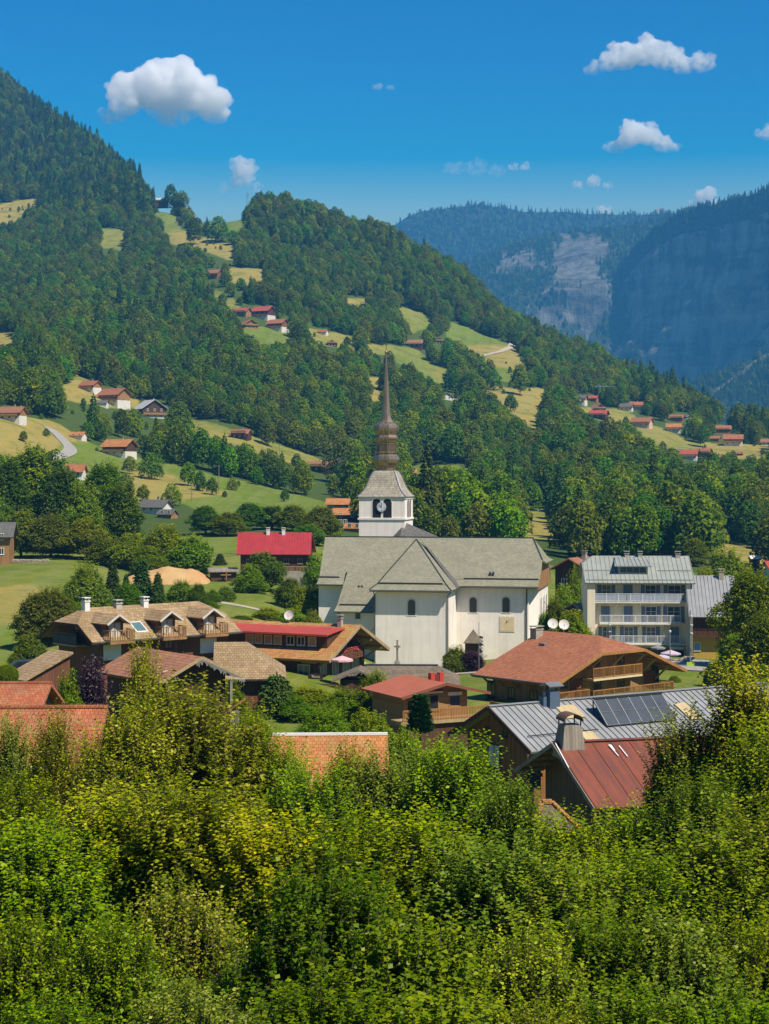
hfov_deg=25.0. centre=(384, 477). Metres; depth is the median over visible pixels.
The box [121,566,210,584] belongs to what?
earth mound
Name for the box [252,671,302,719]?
broadleaf tree
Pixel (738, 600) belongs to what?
broadleaf tree
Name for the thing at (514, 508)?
broadleaf tree
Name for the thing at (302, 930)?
hazel bush
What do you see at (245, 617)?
garden bush
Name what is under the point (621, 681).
window
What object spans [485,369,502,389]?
broadleaf tree
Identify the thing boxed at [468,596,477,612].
arched window
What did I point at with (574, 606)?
house
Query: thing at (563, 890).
broadleaf tree
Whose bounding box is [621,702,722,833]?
broadleaf tree
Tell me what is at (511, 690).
window
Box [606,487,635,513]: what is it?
broadleaf tree
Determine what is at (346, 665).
window
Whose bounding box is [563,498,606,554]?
broadleaf tree
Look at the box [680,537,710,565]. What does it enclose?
broadleaf tree
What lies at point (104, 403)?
shed
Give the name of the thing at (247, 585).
broadleaf tree
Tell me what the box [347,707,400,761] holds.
broadleaf tree
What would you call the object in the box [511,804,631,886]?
broadleaf tree
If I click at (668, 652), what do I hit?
parasol
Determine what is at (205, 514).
broadleaf tree
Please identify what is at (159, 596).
spruce tree
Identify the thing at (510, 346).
path
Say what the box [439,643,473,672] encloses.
broadleaf tree
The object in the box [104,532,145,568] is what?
broadleaf tree
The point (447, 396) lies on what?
house
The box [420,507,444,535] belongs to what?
broadleaf tree
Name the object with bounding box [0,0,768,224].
sky
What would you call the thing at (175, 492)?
broadleaf tree
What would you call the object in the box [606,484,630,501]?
broadleaf tree
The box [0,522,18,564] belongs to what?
house
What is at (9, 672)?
clipped bush
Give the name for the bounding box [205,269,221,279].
chalet
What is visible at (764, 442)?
house
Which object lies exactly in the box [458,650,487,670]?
purple shrub
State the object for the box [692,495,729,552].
broadleaf tree
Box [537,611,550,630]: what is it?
broadleaf tree
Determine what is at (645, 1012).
leafy bush
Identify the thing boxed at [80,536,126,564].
broadleaf tree
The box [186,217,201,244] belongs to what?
broadleaf tree
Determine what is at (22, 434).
broadleaf tree
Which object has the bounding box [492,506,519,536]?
broadleaf tree
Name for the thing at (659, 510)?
broadleaf tree
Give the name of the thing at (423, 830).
broadleaf tree
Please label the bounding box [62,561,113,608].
broadleaf tree
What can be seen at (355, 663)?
window
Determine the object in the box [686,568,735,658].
yellow house
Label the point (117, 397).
chalet
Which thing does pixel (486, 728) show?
window
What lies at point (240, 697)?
broadleaf tree
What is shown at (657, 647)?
parasol
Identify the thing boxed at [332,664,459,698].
long house
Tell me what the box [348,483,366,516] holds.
broadleaf tree
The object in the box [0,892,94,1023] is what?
leafy bush
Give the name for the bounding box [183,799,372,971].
broadleaf tree
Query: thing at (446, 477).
broadleaf tree
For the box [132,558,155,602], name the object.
spruce tree
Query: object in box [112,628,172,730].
broadleaf tree
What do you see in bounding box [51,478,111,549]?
broadleaf tree
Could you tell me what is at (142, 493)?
broadleaf tree
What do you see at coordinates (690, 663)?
sign pole
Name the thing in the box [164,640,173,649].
window
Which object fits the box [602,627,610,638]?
window
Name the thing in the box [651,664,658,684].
window
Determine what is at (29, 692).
house
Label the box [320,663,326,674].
window
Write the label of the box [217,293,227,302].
broadleaf tree
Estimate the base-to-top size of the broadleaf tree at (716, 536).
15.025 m
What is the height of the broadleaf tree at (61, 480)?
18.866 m
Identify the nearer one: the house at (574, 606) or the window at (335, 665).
the window at (335, 665)
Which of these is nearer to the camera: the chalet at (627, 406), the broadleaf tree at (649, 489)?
the broadleaf tree at (649, 489)
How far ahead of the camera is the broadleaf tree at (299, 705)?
139.29 m
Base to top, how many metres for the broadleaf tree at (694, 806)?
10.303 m
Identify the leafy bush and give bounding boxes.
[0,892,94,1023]
[0,977,121,1023]
[33,897,200,1023]
[109,966,258,1023]
[110,864,256,1012]
[460,912,613,1023]
[482,990,600,1023]
[555,970,707,1023]
[606,895,766,1023]
[678,896,768,1020]
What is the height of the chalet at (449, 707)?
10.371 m
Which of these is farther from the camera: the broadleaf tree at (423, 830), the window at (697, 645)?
the window at (697, 645)
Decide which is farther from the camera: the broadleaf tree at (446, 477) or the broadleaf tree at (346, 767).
the broadleaf tree at (446, 477)
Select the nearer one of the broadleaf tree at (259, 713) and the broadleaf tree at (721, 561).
the broadleaf tree at (259, 713)
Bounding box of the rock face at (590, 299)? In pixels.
[467,217,664,354]
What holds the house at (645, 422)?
on the ground
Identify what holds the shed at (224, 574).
on the ground
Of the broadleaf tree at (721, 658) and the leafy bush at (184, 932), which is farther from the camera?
the broadleaf tree at (721, 658)
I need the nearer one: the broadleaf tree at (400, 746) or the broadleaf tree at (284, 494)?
the broadleaf tree at (400, 746)
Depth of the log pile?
325.37 m
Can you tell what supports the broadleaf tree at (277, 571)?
on the ground
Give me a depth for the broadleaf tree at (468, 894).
35.38 m
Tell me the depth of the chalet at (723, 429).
1140.73 m
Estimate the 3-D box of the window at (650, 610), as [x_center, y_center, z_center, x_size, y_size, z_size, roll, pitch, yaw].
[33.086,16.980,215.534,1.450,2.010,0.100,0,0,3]
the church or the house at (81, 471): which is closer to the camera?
the church
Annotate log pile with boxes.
[11,559,48,562]
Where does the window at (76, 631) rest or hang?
in the guest house at (196, 628)
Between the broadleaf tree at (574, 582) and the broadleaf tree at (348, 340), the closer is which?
the broadleaf tree at (574, 582)
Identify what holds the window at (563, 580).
in the house at (562, 568)
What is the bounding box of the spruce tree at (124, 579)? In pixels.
[121,574,132,603]
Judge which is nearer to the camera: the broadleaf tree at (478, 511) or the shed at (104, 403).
the broadleaf tree at (478, 511)
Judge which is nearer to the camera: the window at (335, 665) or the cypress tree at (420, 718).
the cypress tree at (420, 718)
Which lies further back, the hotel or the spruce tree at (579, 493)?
the spruce tree at (579, 493)
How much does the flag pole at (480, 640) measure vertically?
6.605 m
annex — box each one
[96,647,244,737]
[213,642,286,710]
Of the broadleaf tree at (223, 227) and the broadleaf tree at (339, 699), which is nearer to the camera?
the broadleaf tree at (339, 699)
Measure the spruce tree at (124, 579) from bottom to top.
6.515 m
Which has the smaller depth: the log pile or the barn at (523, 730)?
the barn at (523, 730)
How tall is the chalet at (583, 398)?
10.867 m
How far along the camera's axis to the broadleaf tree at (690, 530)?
425.44 m
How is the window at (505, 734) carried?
in the barn at (523, 730)
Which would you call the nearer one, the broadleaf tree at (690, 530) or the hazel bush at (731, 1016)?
the hazel bush at (731, 1016)
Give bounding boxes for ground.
[0,111,768,798]
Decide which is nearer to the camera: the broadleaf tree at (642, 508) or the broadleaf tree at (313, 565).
the broadleaf tree at (313, 565)
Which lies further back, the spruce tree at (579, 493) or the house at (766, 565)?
the spruce tree at (579, 493)
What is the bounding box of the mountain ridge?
[394,204,673,261]
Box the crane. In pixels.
[595,383,610,401]
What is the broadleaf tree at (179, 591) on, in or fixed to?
on the ground
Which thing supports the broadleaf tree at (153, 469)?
on the ground
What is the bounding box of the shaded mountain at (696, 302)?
[612,189,768,382]
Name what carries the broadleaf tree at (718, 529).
on the ground
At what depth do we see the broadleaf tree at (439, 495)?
447.85 m
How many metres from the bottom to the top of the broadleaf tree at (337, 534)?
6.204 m
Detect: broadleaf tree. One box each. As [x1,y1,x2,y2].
[0,454,8,477]
[0,455,32,529]
[0,497,16,521]
[0,703,36,808]
[0,766,76,845]
[0,800,141,965]
[5,442,56,529]
[5,509,45,556]
[5,632,47,663]
[6,584,78,644]
[11,698,84,829]
[19,431,27,440]
[19,511,80,556]
[20,445,54,492]
[27,464,81,550]
[33,772,183,960]
[38,596,81,631]
[43,448,79,489]
[45,761,155,855]
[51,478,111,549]
[56,516,113,556]
[60,694,189,847]
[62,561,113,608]
[69,723,109,808]
[80,457,124,530]
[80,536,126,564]
[95,665,286,826]
[98,764,293,949]
[100,479,146,541]
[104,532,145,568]
[110,580,143,605]
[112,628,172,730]
[121,455,137,473]
[128,522,193,568]
[129,547,170,574]
[136,484,151,500]
[137,452,165,478]
[160,483,182,504]
[163,183,177,205]
[164,533,215,573]
[166,578,196,602]
[168,192,184,211]
[175,190,189,204]
[179,462,196,483]
[182,505,220,534]
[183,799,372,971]
[185,582,210,604]
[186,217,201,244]
[193,470,205,490]
[195,683,223,728]
[205,477,219,494]
[205,589,223,602]
[206,216,229,242]
[208,510,251,535]
[208,699,317,826]
[215,803,443,944]
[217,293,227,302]
[218,585,237,601]
[225,281,237,295]
[225,679,254,722]
[226,229,237,243]
[228,563,270,592]
[229,707,272,746]
[232,501,270,529]
[236,277,245,289]
[237,549,288,589]
[241,758,390,855]
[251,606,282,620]
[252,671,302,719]
[256,735,318,813]
[260,418,278,445]
[260,504,291,528]
[270,576,303,606]
[271,504,312,530]
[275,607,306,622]
[278,694,314,722]
[279,490,289,501]
[284,584,318,616]
[287,703,361,732]
[292,684,332,707]
[293,504,344,537]
[294,524,327,545]
[300,551,321,588]
[304,609,323,622]
[310,585,318,607]
[310,731,378,806]
[315,685,371,722]
[323,531,342,548]
[336,735,419,848]
[343,336,351,347]
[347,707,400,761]
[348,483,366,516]
[349,667,388,721]
[350,480,366,506]
[357,789,534,955]
[380,728,516,852]
[389,723,426,803]
[391,828,567,969]
[401,319,412,335]
[406,484,429,526]
[408,473,447,528]
[418,737,451,787]
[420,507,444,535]
[432,465,459,497]
[437,471,493,531]
[438,480,451,494]
[439,515,461,536]
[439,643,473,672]
[442,493,476,536]
[443,489,474,536]
[451,468,469,483]
[454,760,571,870]
[460,489,491,532]
[460,503,490,536]
[469,476,493,496]
[473,845,651,970]
[476,490,529,536]
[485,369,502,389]
[486,471,527,511]
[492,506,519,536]
[503,393,517,410]
[507,495,534,535]
[509,364,530,391]
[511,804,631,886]
[537,595,565,631]
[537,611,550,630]
[542,837,736,958]
[545,505,552,520]
[546,503,588,550]
[547,485,593,534]
[548,609,596,634]
[552,583,573,617]
[561,484,586,520]
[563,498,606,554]
[565,563,580,602]
[566,498,598,524]
[593,495,622,555]
[600,790,672,876]
[602,502,632,555]
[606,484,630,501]
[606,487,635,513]
[606,507,644,555]
[608,546,644,555]
[610,809,768,967]
[618,494,678,555]
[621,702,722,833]
[623,499,660,555]
[626,754,754,870]
[629,491,651,538]
[637,486,655,493]
[644,479,685,555]
[651,546,677,554]
[659,791,768,982]
[668,491,728,563]
[677,505,722,552]
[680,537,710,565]
[681,645,768,800]
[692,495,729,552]
[696,505,723,545]
[696,545,748,581]
[696,564,713,574]
[698,712,768,835]
[702,658,723,686]
[704,560,768,663]
[716,632,749,674]
[723,609,768,679]
[724,663,768,683]
[738,568,762,611]
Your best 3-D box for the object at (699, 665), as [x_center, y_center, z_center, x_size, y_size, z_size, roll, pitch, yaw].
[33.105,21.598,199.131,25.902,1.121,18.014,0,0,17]
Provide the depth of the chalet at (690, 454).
972.97 m
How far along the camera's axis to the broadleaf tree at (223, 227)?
1585.38 m
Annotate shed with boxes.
[96,400,109,407]
[155,509,179,518]
[207,567,238,581]
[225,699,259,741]
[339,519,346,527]
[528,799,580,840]
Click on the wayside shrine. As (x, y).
(471, 641)
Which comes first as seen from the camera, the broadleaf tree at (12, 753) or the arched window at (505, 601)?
the broadleaf tree at (12, 753)
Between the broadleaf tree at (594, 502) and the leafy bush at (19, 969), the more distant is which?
the broadleaf tree at (594, 502)
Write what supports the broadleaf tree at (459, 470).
on the ground
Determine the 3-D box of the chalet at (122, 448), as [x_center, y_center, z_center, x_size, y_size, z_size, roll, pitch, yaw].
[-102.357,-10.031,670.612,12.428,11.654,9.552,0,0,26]
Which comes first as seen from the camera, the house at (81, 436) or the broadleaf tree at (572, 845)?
the broadleaf tree at (572, 845)
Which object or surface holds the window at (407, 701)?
in the chalet at (449, 707)
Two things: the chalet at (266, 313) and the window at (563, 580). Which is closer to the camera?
the window at (563, 580)
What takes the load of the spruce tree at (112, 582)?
on the ground
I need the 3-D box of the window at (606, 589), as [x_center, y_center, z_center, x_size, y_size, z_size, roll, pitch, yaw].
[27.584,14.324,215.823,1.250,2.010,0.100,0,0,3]
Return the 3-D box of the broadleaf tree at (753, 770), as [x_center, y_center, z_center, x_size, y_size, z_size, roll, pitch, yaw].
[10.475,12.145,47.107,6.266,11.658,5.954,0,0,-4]
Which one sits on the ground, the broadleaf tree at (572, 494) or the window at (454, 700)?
the broadleaf tree at (572, 494)
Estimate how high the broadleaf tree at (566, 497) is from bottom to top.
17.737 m
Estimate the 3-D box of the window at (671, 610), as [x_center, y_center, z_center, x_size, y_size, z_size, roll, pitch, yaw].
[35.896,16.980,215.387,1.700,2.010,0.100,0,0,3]
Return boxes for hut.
[156,197,167,207]
[325,339,336,346]
[748,556,760,570]
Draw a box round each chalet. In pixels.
[0,404,28,425]
[78,379,102,394]
[96,386,132,409]
[100,437,139,459]
[134,399,168,418]
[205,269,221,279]
[229,427,252,440]
[233,307,252,317]
[241,319,259,329]
[251,306,276,320]
[266,318,288,332]
[307,460,330,473]
[361,672,502,749]
[406,339,423,350]
[437,337,443,343]
[470,619,687,701]
[576,393,588,405]
[587,395,598,402]
[587,409,609,420]
[590,403,606,409]
[619,402,633,411]
[629,400,643,410]
[666,422,681,433]
[668,414,683,422]
[679,449,698,460]
[696,447,712,456]
[709,436,720,441]
[715,424,731,433]
[723,433,743,445]
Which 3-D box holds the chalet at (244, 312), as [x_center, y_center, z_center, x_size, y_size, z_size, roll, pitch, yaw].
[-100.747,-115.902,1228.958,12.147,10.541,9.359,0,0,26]
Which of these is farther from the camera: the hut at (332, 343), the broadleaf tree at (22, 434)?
the hut at (332, 343)
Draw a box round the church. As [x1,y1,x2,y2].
[317,341,552,666]
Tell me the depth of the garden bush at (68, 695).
121.79 m
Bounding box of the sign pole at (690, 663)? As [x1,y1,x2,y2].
[687,610,693,665]
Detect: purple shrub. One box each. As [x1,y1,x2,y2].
[74,651,115,714]
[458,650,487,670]
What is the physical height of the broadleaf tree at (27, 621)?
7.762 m
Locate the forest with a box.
[0,71,101,204]
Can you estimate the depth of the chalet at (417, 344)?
1305.32 m
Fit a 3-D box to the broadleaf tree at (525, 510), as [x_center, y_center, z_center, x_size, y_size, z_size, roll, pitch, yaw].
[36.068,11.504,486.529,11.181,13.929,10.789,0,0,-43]
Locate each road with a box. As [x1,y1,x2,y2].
[44,426,76,462]
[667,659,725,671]
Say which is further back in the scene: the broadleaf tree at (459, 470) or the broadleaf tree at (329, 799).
the broadleaf tree at (459, 470)
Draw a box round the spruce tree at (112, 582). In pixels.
[104,561,120,605]
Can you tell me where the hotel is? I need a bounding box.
[579,551,694,655]
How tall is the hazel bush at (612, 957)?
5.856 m
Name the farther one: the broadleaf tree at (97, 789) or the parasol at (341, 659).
the parasol at (341, 659)
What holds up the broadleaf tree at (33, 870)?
on the ground
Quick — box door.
[429,694,439,710]
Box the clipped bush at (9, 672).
[0,664,18,680]
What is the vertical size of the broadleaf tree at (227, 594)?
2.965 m
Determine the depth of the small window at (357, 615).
241.42 m
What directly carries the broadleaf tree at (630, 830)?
on the ground
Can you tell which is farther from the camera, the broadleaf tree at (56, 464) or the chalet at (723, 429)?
the chalet at (723, 429)
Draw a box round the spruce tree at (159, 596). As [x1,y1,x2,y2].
[149,572,167,603]
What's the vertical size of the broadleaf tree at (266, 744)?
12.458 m
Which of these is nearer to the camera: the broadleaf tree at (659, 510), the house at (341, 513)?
the broadleaf tree at (659, 510)
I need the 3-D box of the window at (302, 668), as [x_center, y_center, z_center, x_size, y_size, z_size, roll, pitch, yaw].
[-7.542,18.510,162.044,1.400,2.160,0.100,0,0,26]
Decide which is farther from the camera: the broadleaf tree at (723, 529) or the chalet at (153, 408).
the chalet at (153, 408)
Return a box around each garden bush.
[57,663,84,704]
[206,601,221,608]
[231,615,252,619]
[668,674,681,682]
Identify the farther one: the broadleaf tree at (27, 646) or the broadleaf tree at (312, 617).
the broadleaf tree at (312, 617)
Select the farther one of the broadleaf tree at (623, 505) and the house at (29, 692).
the broadleaf tree at (623, 505)
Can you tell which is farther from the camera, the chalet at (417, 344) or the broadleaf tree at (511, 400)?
the chalet at (417, 344)
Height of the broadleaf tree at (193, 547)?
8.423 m
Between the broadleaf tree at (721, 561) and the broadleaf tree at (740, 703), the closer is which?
the broadleaf tree at (740, 703)
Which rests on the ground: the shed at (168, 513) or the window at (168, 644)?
the shed at (168, 513)
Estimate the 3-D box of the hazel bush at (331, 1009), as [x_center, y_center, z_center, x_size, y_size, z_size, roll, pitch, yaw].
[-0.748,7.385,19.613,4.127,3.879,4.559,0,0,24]
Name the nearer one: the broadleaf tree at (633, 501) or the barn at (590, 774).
the barn at (590, 774)
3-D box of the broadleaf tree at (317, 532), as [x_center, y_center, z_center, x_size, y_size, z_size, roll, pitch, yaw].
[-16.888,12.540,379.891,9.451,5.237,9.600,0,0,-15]
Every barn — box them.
[447,681,768,813]
[514,711,714,852]
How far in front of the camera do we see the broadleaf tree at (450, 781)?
52.36 m
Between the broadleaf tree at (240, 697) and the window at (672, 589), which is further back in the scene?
the window at (672, 589)
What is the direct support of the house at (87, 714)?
on the ground
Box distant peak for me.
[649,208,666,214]
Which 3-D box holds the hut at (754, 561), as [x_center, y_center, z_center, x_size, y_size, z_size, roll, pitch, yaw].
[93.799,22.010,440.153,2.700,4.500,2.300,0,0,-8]
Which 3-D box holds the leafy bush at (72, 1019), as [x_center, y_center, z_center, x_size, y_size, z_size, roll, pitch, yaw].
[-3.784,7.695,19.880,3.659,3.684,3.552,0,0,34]
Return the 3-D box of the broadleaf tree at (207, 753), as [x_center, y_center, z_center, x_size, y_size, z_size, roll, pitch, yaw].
[-6.711,13.011,57.044,8.723,13.541,9.275,0,0,2]
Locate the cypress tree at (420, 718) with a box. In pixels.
[406,692,434,742]
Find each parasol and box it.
[331,656,352,680]
[650,645,664,649]
[660,650,680,654]
[676,655,694,661]
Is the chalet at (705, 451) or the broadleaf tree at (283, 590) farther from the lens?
the chalet at (705, 451)
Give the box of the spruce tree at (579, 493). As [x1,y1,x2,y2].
[567,478,592,557]
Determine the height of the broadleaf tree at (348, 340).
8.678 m
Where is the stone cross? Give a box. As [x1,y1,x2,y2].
[394,640,399,663]
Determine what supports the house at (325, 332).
on the ground
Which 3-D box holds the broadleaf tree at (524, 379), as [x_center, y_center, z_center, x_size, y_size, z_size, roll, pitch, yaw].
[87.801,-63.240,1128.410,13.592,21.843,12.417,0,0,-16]
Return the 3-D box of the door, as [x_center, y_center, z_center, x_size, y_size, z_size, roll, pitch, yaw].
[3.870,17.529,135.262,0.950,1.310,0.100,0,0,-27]
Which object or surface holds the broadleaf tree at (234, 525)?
on the ground
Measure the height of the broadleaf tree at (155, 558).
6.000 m
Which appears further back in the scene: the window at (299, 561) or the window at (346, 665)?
the window at (299, 561)
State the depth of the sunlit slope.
3633.10 m
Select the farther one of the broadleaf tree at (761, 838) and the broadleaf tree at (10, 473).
the broadleaf tree at (10, 473)
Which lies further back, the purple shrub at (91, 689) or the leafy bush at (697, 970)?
the purple shrub at (91, 689)
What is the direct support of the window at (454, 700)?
in the chalet at (449, 707)
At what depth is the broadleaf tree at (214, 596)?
257.35 m
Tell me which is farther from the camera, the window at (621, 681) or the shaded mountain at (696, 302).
the shaded mountain at (696, 302)
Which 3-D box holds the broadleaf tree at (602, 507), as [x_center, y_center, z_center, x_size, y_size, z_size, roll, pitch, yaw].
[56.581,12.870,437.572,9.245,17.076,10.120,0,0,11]
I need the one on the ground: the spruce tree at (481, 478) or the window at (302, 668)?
the spruce tree at (481, 478)
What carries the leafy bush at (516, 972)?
on the ground
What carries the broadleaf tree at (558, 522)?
on the ground
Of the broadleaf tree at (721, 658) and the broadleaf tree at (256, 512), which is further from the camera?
the broadleaf tree at (256, 512)
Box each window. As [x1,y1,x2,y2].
[74,626,79,643]
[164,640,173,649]
[297,559,302,563]
[298,664,309,674]
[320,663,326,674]
[332,662,338,674]
[343,662,349,675]
[352,657,358,674]
[355,613,359,618]
[406,700,411,712]
[407,598,415,615]
[449,695,460,706]
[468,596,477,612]
[483,726,489,738]
[487,680,494,698]
[487,743,500,769]
[501,596,510,612]
[501,728,507,737]
[507,687,514,699]
[529,690,536,700]
[540,597,541,614]
[560,681,567,688]
[561,578,566,586]
[593,659,600,667]
[593,670,601,691]
[602,585,610,594]
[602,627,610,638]
[617,655,625,666]
[617,669,624,687]
[624,627,633,642]
[645,585,655,594]
[646,606,655,621]
[646,627,655,642]
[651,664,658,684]
[667,606,680,622]
[668,585,680,594]
[694,642,700,650]
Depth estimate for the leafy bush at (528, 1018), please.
19.65 m
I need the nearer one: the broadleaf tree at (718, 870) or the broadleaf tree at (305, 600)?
the broadleaf tree at (718, 870)
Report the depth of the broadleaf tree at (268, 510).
422.74 m
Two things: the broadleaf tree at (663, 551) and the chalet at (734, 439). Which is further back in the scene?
the chalet at (734, 439)
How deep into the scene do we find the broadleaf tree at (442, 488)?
469.57 m
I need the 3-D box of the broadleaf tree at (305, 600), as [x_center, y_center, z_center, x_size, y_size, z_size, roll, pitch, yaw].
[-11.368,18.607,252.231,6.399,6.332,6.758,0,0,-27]
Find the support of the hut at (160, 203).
on the ground
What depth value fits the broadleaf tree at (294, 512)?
417.66 m
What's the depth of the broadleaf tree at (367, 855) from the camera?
36.57 m
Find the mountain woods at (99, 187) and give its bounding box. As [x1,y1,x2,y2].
[0,66,768,521]
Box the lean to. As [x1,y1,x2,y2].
[17,649,73,692]
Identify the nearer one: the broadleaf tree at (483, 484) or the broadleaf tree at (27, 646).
the broadleaf tree at (27, 646)
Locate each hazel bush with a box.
[178,831,421,1023]
[246,954,408,1023]
[333,898,523,1023]
[362,971,540,1023]
[517,885,699,1022]
[672,976,768,1023]
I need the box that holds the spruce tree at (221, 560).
[212,553,226,565]
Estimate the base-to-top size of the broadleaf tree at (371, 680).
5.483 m
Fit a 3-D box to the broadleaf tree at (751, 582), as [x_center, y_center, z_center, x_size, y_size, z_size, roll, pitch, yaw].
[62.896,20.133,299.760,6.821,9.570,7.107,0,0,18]
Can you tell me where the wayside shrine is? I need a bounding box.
[464,629,481,656]
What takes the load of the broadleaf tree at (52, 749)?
on the ground
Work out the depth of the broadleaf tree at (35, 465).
377.73 m
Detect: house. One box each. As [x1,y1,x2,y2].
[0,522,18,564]
[0,681,64,704]
[0,705,116,781]
[39,596,242,699]
[58,462,88,480]
[68,432,87,440]
[138,496,174,513]
[227,610,389,688]
[236,527,315,588]
[265,732,389,793]
[317,329,328,335]
[325,498,350,509]
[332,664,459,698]
[333,508,358,520]
[342,523,358,532]
[444,393,453,400]
[550,551,588,599]
[561,603,582,631]
[629,416,653,428]
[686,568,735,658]
[759,561,768,579]
[760,437,768,445]
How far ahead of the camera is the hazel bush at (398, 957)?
23.64 m
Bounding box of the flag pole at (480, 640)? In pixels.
[479,636,483,659]
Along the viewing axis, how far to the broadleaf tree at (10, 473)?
370.21 m
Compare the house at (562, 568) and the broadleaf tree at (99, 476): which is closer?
the house at (562, 568)
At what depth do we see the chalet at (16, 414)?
670.75 m
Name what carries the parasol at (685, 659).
on the ground
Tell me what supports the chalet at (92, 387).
on the ground
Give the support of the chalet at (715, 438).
on the ground
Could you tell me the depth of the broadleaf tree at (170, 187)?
1760.84 m
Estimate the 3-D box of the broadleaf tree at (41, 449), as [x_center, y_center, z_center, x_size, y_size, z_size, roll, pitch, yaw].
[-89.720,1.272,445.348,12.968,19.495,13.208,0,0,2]
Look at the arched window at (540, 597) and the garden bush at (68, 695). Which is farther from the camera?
the arched window at (540, 597)
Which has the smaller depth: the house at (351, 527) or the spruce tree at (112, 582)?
the spruce tree at (112, 582)
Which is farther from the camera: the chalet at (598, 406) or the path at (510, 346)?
the path at (510, 346)
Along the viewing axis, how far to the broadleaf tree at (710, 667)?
171.64 m
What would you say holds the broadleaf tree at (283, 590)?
on the ground
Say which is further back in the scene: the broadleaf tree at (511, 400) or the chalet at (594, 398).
the chalet at (594, 398)
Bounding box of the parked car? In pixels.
[9,659,32,667]
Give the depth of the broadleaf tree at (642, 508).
427.41 m
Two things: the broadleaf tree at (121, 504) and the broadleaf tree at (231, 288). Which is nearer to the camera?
the broadleaf tree at (121, 504)
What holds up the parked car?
on the ground
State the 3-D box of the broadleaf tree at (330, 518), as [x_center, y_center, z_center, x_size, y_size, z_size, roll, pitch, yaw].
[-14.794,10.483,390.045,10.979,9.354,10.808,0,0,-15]
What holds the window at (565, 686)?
in the chalet at (580, 665)
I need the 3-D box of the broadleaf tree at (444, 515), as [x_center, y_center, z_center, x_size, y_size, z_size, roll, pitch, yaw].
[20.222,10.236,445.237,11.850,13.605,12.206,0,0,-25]
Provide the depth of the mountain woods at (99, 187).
2054.71 m
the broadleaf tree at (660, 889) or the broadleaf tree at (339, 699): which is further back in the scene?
the broadleaf tree at (339, 699)
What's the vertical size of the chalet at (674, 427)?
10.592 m
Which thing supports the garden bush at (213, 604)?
on the ground
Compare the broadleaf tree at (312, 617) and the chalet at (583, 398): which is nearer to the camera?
the broadleaf tree at (312, 617)
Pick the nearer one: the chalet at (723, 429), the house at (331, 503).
the house at (331, 503)
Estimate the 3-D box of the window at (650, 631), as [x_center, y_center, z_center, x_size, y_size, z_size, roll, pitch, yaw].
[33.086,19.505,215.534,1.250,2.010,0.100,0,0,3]
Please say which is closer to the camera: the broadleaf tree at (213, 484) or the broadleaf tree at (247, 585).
the broadleaf tree at (247, 585)
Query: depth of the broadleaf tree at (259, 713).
127.70 m
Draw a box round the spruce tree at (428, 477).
[415,444,440,536]
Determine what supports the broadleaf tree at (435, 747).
on the ground
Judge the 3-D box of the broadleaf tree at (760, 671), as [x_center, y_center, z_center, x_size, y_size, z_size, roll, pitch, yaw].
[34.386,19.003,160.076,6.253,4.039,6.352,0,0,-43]
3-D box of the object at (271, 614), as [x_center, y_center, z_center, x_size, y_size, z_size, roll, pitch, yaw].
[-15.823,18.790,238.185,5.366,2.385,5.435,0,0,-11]
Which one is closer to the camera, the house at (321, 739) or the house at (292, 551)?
the house at (321, 739)
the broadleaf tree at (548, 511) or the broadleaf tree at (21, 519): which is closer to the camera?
the broadleaf tree at (21, 519)
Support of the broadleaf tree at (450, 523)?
on the ground
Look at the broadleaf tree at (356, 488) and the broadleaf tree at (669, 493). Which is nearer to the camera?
the broadleaf tree at (669, 493)
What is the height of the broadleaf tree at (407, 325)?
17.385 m
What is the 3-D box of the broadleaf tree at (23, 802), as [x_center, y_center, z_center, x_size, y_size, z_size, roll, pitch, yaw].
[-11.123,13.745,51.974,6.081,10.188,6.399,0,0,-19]
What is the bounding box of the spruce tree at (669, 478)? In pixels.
[663,462,674,503]
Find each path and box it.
[217,601,260,609]
[364,662,480,673]
[479,342,514,355]
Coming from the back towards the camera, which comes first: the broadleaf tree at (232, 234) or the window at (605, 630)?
the broadleaf tree at (232, 234)
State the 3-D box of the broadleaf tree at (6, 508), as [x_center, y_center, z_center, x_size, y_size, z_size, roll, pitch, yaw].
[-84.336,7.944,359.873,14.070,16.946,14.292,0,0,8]
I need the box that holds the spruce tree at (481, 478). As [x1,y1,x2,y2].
[476,465,488,501]
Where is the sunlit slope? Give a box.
[696,352,768,424]
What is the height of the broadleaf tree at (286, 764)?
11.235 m
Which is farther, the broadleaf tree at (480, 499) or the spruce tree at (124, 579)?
the broadleaf tree at (480, 499)
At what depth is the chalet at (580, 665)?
164.59 m
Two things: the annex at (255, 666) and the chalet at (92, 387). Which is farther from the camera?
the chalet at (92, 387)

